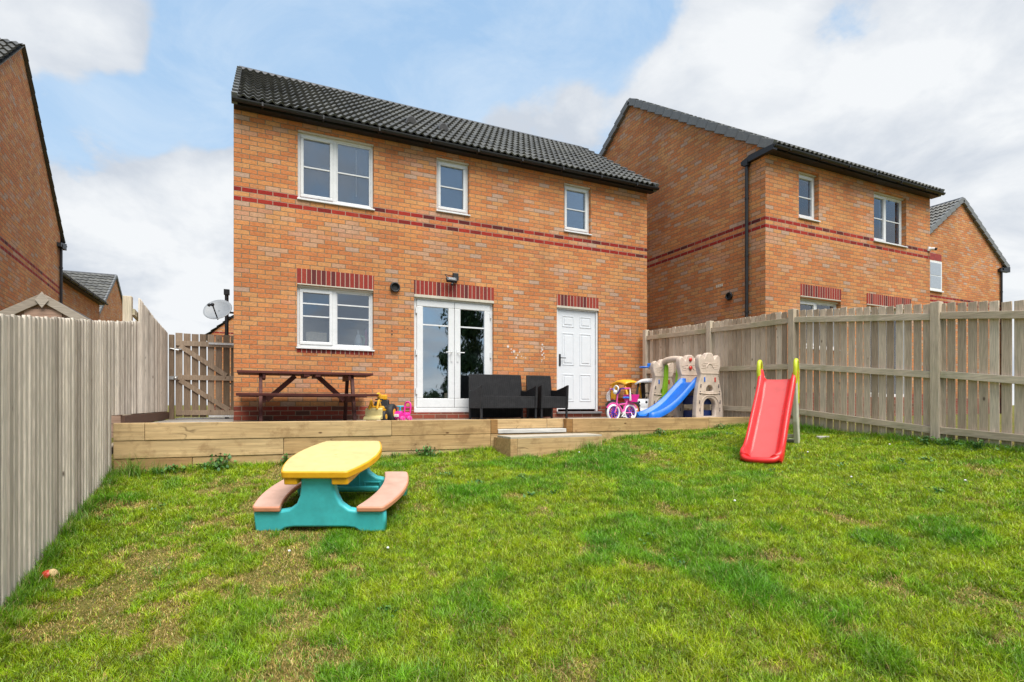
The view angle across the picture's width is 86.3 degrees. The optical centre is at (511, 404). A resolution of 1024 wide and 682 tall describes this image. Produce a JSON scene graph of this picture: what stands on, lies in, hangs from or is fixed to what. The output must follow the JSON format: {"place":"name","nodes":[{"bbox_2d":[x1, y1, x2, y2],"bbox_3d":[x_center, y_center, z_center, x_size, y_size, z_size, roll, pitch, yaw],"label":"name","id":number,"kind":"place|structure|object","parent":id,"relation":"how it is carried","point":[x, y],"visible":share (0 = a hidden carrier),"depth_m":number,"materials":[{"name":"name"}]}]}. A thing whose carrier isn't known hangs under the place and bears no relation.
{"place":"outdoors","nodes":[
{"label":"outdoors","id":0,"kind":"place"},
{"bbox_2d":[151,417,622,435],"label":"patio","id":1,"kind":"structure","parent":0,"point":[216,419],"depth_m":9.79,"materials":[{"name":"grey stone"}]},
{"bbox_2d":[169,333,233,418],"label":"garden gate","id":2,"kind":"structure","parent":1,"relation":"on","point":[178,346],"depth_m":10.03,"materials":[{"name":"wood"}]},
{"bbox_2d":[236,370,378,421],"bbox_3d":[-3.076,-0.105,8.255,1.920,0.760,1.521,0,0,-25],"label":"picnic table","id":3,"kind":"object","parent":1,"relation":"on","point":[345,398],"visible":0.94,"depth_m":8.05,"materials":[{"name":"brown wood"}]},
{"bbox_2d":[363,393,396,420],"bbox_3d":[-2.036,0.035,8.337,0.398,0.448,0.588,0,0,7],"label":"ride on digger","id":4,"kind":"object","parent":1,"relation":"on","point":[381,408],"visible":0.9,"depth_m":8.21,"materials":[{"name":"yellow plastic"}]},
{"bbox_2d":[394,401,411,419],"bbox_3d":[-1.725,0.100,8.580,0.196,0.319,0.328,0,0,25],"label":"ride on toy","id":5,"kind":"object","parent":1,"relation":"on","point":[400,415],"visible":0.94,"depth_m":8.52,"materials":[{"name":"plastic"}]},
{"bbox_2d":[469,374,537,418],"bbox_3d":[-0.175,-0.155,9.960,1.104,0.830,0.694,0,0,-25],"label":"rattan sofa","id":6,"kind":"object","parent":1,"relation":"on","point":[498,395],"visible":0.96,"depth_m":10.06,"materials":[{"name":"black wicker"}]},
{"bbox_2d":[526,375,568,418],"bbox_3d":[0.653,-0.155,10.349,0.574,0.830,0.694,0,0,-25],"label":"rattan armchair","id":7,"kind":"object","parent":1,"relation":"on","point":[549,399],"visible":0.79,"depth_m":10.46,"materials":[{"name":"black wicker"}]},
{"bbox_2d":[606,385,638,417],"bbox_3d":[1.811,-0.030,8.900,0.535,0.584,0.534,0,0,10],"label":"childs bicycle","id":8,"kind":"object","parent":1,"relation":"on","point":[630,398],"visible":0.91,"depth_m":8.90,"materials":[{"name":"pink plastic"}]},
{"bbox_2d":[609,380,641,416],"bbox_3d":[2.372,-0.133,11.193,0.478,0.785,0.810,0,0,-25],"label":"toy car","id":9,"kind":"object","parent":1,"relation":"on","point":[627,383],"visible":0.35,"depth_m":11.25,"materials":[{"name":"yellow plastic"}]},
{"bbox_2d":[635,379,661,412],"bbox_3d":[2.690,-0.133,10.764,0.478,0.785,0.810,0,0,30],"label":"toy car","id":10,"kind":"object","parent":1,"relation":"on","point":[643,401],"visible":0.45,"depth_m":10.64,"materials":[{"name":"white plastic"}]},
{"bbox_2d":[636,353,722,417],"bbox_3d":[2.735,-0.327,9.860,1.525,1.174,1.365,0,0,-25],"label":"castle playset","id":11,"kind":"object","parent":1,"relation":"on","point":[696,376],"visible":0.97,"depth_m":9.56,"materials":[{"name":"beige plastic"}]},
{"bbox_2d":[0,405,1023,681],"bbox_3d":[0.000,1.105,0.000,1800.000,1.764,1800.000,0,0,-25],"label":"ground","id":12,"kind":"structure","parent":0,"point":[246,537],"depth_m":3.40,"materials":[{"name":"green plant"}]},
{"bbox_2d":[0,38,66,310],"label":"brick house","id":13,"kind":"structure","parent":12,"relation":"on","point":[33,245],"depth_m":11.46,"materials":[{"name":"brick"}]},
{"bbox_2d":[41,569,57,579],"bbox_3d":[-3.227,1.189,3.807,0.098,0.088,0.084,0,0,-25],"label":"toy ball","id":14,"kind":"object","parent":12,"relation":"on","point":[49,572],"visible":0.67,"depth_m":3.79,"materials":[{"name":"orange plastic"}]},
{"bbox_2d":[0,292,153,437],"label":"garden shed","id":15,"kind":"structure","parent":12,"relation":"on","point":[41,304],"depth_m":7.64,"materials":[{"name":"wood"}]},
{"bbox_2d":[0,296,168,607],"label":"timber fence","id":16,"kind":"object","parent":12,"relation":"on","point":[69,387],"visible":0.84,"depth_m":4.42,"materials":[{"name":"grey wood"}]},
{"bbox_2d":[63,272,108,320],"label":"brick house","id":17,"kind":"structure","parent":12,"relation":"on","point":[81,298],"depth_m":19.45,"materials":[{"name":"brick"}]},
{"bbox_2d":[63,270,122,321],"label":"brick house","id":18,"kind":"structure","parent":12,"relation":"on","point":[107,287],"depth_m":33.25,"materials":[{"name":"tile"}]},
{"bbox_2d":[144,464,185,472],"bbox_3d":[-3.834,0.712,6.079,0.463,0.100,0.290,0,0,-25],"label":"weed","id":19,"kind":"object","parent":12,"relation":"on","point":[172,467],"visible":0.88,"depth_m":6.11,"materials":[{"name":"green plant"}]},
{"bbox_2d":[181,462,223,470],"bbox_3d":[-3.479,0.697,6.229,0.506,0.091,0.336,0,0,27],"label":"weed","id":20,"kind":"object","parent":12,"relation":"on","point":[206,463],"visible":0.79,"depth_m":6.21,"materials":[{"name":"green plant"}]},
{"bbox_2d":[206,315,233,409],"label":"brick house","id":21,"kind":"structure","parent":12,"relation":"on","point":[219,329],"depth_m":25.65,"materials":[{"name":"brick"}]},
{"bbox_2d":[208,453,236,468],"bbox_3d":[-3.330,0.646,6.264,0.301,0.185,0.314,0,0,-25],"label":"weed","id":22,"kind":"object","parent":12,"relation":"on","point":[218,463],"visible":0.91,"depth_m":6.29,"materials":[{"name":"green plant"}]},
{"bbox_2d":[280,453,288,462],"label":"weed","id":23,"kind":"object","parent":12,"relation":"on","point":[285,458],"visible":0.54,"depth_m":6.56,"materials":[{"name":"green plant"}]},
{"bbox_2d":[253,441,408,531],"bbox_3d":[-1.616,0.721,5.051,1.260,0.549,1.120,0,9,0],"label":"childrens picnic table","id":24,"kind":"object","parent":12,"relation":"on","point":[319,477],"visible":1,"depth_m":4.59,"materials":[{"name":"teal plastic"}]},
{"bbox_2d":[378,605,396,618],"bbox_3d":[-0.759,1.266,3.338,0.113,0.052,0.161,0,0,-25],"label":"weed","id":25,"kind":"object","parent":12,"relation":"on","point":[388,608],"visible":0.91,"depth_m":3.37,"materials":[{"name":"green plant"}]},
{"bbox_2d":[409,445,440,457],"bbox_3d":[-1.103,0.610,7.073,0.447,0.167,0.342,0,0,-25],"label":"weed","id":26,"kind":"object","parent":12,"relation":"on","point":[426,453],"visible":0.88,"depth_m":7.14,"materials":[{"name":"green plant"}]},
{"bbox_2d":[113,417,749,471],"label":"retaining wall","id":27,"kind":"structure","parent":12,"relation":"on","point":[175,443],"depth_m":6.79,"materials":[{"name":"brown wood"}]},
{"bbox_2d":[224,66,659,421],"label":"brick house","id":28,"kind":"structure","parent":12,"relation":"on","point":[378,219],"depth_m":10.00,"materials":[{"name":"brick"}]},
{"bbox_2d":[203,300,233,319],"bbox_3d":[-5.096,-1.669,9.574,0.578,0.419,0.537,0,0,-25],"label":"satellite dish","id":29,"kind":"object","parent":28,"relation":"attached to","point":[217,309],"visible":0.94,"depth_m":9.61,"materials":[{"name":"white metal"}]},
{"bbox_2d":[296,285,374,351],"bbox_3d":[-2.977,-1.450,9.232,1.261,1.050,0.175,0,0,-25],"label":"window","id":30,"kind":"structure","parent":28,"relation":"in","point":[332,292],"depth_m":9.20,"materials":[{"name":"white plastic"}]},
{"bbox_2d":[297,130,374,210],"bbox_3d":[-2.974,-3.940,9.244,1.253,1.160,0.195,0,0,-25],"label":"window","id":31,"kind":"structure","parent":28,"relation":"in","point":[332,170],"depth_m":9.27,"materials":[{"name":"white plastic"}]},
{"bbox_2d":[445,273,458,285],"bbox_3d":[-1.076,-2.291,9.949,0.283,0.258,0.152,0,0,-45],"label":"security light","id":32,"kind":"object","parent":28,"relation":"attached to","point":[453,279],"visible":1,"depth_m":9.92,"materials":[{"name":"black plastic"}]},
{"bbox_2d":[436,157,469,216],"bbox_3d":[-1.111,-4.020,10.118,0.655,1.000,0.195,0,0,-25],"label":"window","id":33,"kind":"structure","parent":28,"relation":"in","point":[452,176],"depth_m":10.19,"materials":[{"name":"white plastic"}]},
{"bbox_2d":[564,183,591,235],"bbox_3d":[1.321,-4.018,11.258,0.659,1.005,0.195,0,0,-25],"label":"window","id":34,"kind":"structure","parent":28,"relation":"in","point":[576,198],"depth_m":11.34,"materials":[{"name":"white plastic"}]},
{"bbox_3d":[-3.062,-1.025,9.402,1.200,0.020,0.165,0,0,-25],"label":"window ledge","id":35,"kind":"object","parent":28,"relation":"attached to","visible":0},
{"bbox_2d":[306,331,326,341],"bbox_3d":[-3.321,-1.137,9.261,0.330,0.205,0.120,0,0,-25],"label":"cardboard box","id":36,"kind":"object","parent":35,"relation":"on","point":[313,336],"visible":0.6,"depth_m":9.21,"materials":[{"name":"white cardboard"}]},
{"bbox_2d":[354,330,364,345],"bbox_3d":[-2.675,-1.170,9.554,0.174,0.270,0.139,0,0,7],"label":"white jug","id":37,"kind":"object","parent":35,"relation":"on","point":[358,340],"visible":0.97,"depth_m":9.52,"materials":[{"name":"plastic"}]},
{"bbox_2d":[365,329,367,345],"bbox_3d":[-2.569,-1.185,9.625,0.057,0.300,0.060,0,0,-25],"label":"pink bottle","id":38,"kind":"object","parent":35,"relation":"on","point":[366,338],"visible":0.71,"depth_m":9.60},
{"bbox_2d":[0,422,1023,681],"bbox_3d":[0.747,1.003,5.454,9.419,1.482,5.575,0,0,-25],"label":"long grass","id":39,"kind":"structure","parent":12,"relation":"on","point":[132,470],"depth_m":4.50,"materials":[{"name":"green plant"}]},
{"bbox_2d":[517,491,535,497],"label":"weed","id":40,"kind":"object","parent":12,"relation":"on","point":[532,493],"visible":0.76,"depth_m":5.43,"materials":[{"name":"green plant"}]},
{"bbox_2d":[494,433,601,457],"bbox_3d":[0.507,0.574,7.609,1.420,0.322,0.549,0,0,-25],"label":"garden step","id":41,"kind":"object","parent":12,"relation":"on","point":[519,445],"visible":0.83,"depth_m":7.31,"materials":[{"name":"beige wood"}]},
{"bbox_2d":[639,530,655,543],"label":"weed","id":42,"kind":"object","parent":12,"relation":"on","point":[640,539],"visible":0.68,"depth_m":4.31,"materials":[{"name":"green plant"}]},
{"bbox_2d":[651,428,670,435],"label":"weed","id":43,"kind":"object","parent":12,"relation":"on","point":[657,431],"visible":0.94,"depth_m":8.44,"materials":[{"name":"green plant"}]},
{"bbox_2d":[669,557,688,565],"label":"weed","id":44,"kind":"object","parent":12,"relation":"on","point":[679,561],"visible":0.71,"depth_m":3.85,"materials":[{"name":"green plant"}]},
{"bbox_2d":[709,423,734,429],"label":"weed","id":45,"kind":"object","parent":12,"relation":"on","point":[718,426],"visible":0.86,"depth_m":8.83,"materials":[{"name":"green plant"}]},
{"bbox_2d":[740,358,799,462],"bbox_3d":[3.316,0.027,6.969,0.497,1.291,1.673,0,0,35],"label":"red slide","id":46,"kind":"object","parent":12,"relation":"on","point":[775,403],"visible":1,"depth_m":6.90,"materials":[{"name":"plastic"}]},
{"bbox_2d":[599,98,945,416],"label":"brick house","id":47,"kind":"structure","parent":12,"relation":"on","point":[741,223],"depth_m":11.94,"materials":[{"name":"brick"}]},
{"bbox_2d":[798,171,820,221],"bbox_3d":[6.079,-4.297,11.308,0.634,0.995,0.225,0,0,-25],"label":"window","id":48,"kind":"structure","parent":47,"relation":"in","point":[806,181],"depth_m":11.38,"materials":[{"name":"white plastic"}]},
{"bbox_2d":[800,298,837,350],"bbox_3d":[6.421,-1.675,11.458,1.309,1.050,0.205,0,0,-25],"label":"window","id":49,"kind":"structure","parent":47,"relation":"in","point":[805,304],"depth_m":11.47,"materials":[{"name":"white plastic"}]},
{"bbox_2d":[867,306,903,396],"bbox_3d":[8.513,-1.190,12.488,1.640,2.020,0.115,0,0,-25],"label":"window","id":50,"kind":"structure","parent":47,"relation":"in","point":[867,306],"depth_m":12.69,"materials":[{"name":"white plastic"}]},
{"bbox_2d":[874,191,907,247],"bbox_3d":[8.569,-4.218,12.465,1.224,1.155,0.205,0,0,-25],"label":"window","id":51,"kind":"structure","parent":47,"relation":"in","point":[887,208],"depth_m":12.56,"materials":[{"name":"white plastic"}]},
{"bbox_2d":[927,247,937,251],"bbox_3d":[9.988,-3.716,12.967,0.094,0.107,0.182,0,0,-37],"label":"security camera","id":52,"kind":"object","parent":47,"relation":"attached to","point":[929,249],"visible":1,"depth_m":12.98,"materials":[{"name":"white plastic"}]},
{"bbox_2d":[643,300,1023,447],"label":"timber fence","id":53,"kind":"object","parent":12,"relation":"on","point":[764,338],"visible":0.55,"depth_m":7.33,"materials":[{"name":"beige wood"}]},
{"bbox_2d":[906,435,944,444],"bbox_3d":[5.088,0.428,6.598,0.436,0.124,0.485,0,0,-25],"label":"weed","id":54,"kind":"object","parent":12,"relation":"on","point":[926,440],"visible":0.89,"depth_m":6.65,"materials":[{"name":"green plant"}]},
{"bbox_2d":[917,455,935,462],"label":"weed","id":55,"kind":"object","parent":12,"relation":"on","point":[923,458],"visible":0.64,"depth_m":5.94,"materials":[{"name":"green plant"}]},
{"bbox_2d":[923,486,943,492],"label":"weed","id":56,"kind":"object","parent":12,"relation":"on","point":[937,490],"visible":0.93,"depth_m":4.90,"materials":[{"name":"green plant"}]},
{"bbox_2d":[935,437,974,447],"bbox_3d":[5.216,0.438,6.396,0.436,0.135,0.431,0,0,-5],"label":"weed","id":57,"kind":"object","parent":12,"relation":"on","point":[947,442],"visible":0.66,"depth_m":6.42,"materials":[{"name":"green plant"}]},
{"bbox_2d":[930,197,1009,413],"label":"brick house","id":58,"kind":"structure","parent":12,"relation":"on","point":[968,262],"depth_m":19.05,"materials":[{"name":"brick"}]},
{"bbox_2d":[930,260,943,292],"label":"window","id":59,"kind":"structure","parent":58,"relation":"in","point":[935,266],"depth_m":18.30,"materials":[{"name":"white plastic"}]},
{"bbox_2d":[959,440,1008,450],"bbox_3d":[5.319,0.450,6.226,0.431,0.130,0.489,0,0,20],"label":"weed","id":60,"kind":"object","parent":12,"relation":"on","point":[975,445],"visible":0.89,"depth_m":6.17,"materials":[{"name":"green plant"}]},
{"bbox_2d":[0,0,1023,404],"label":"sky","id":61,"kind":"structure","parent":0,"point":[136,109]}
]}

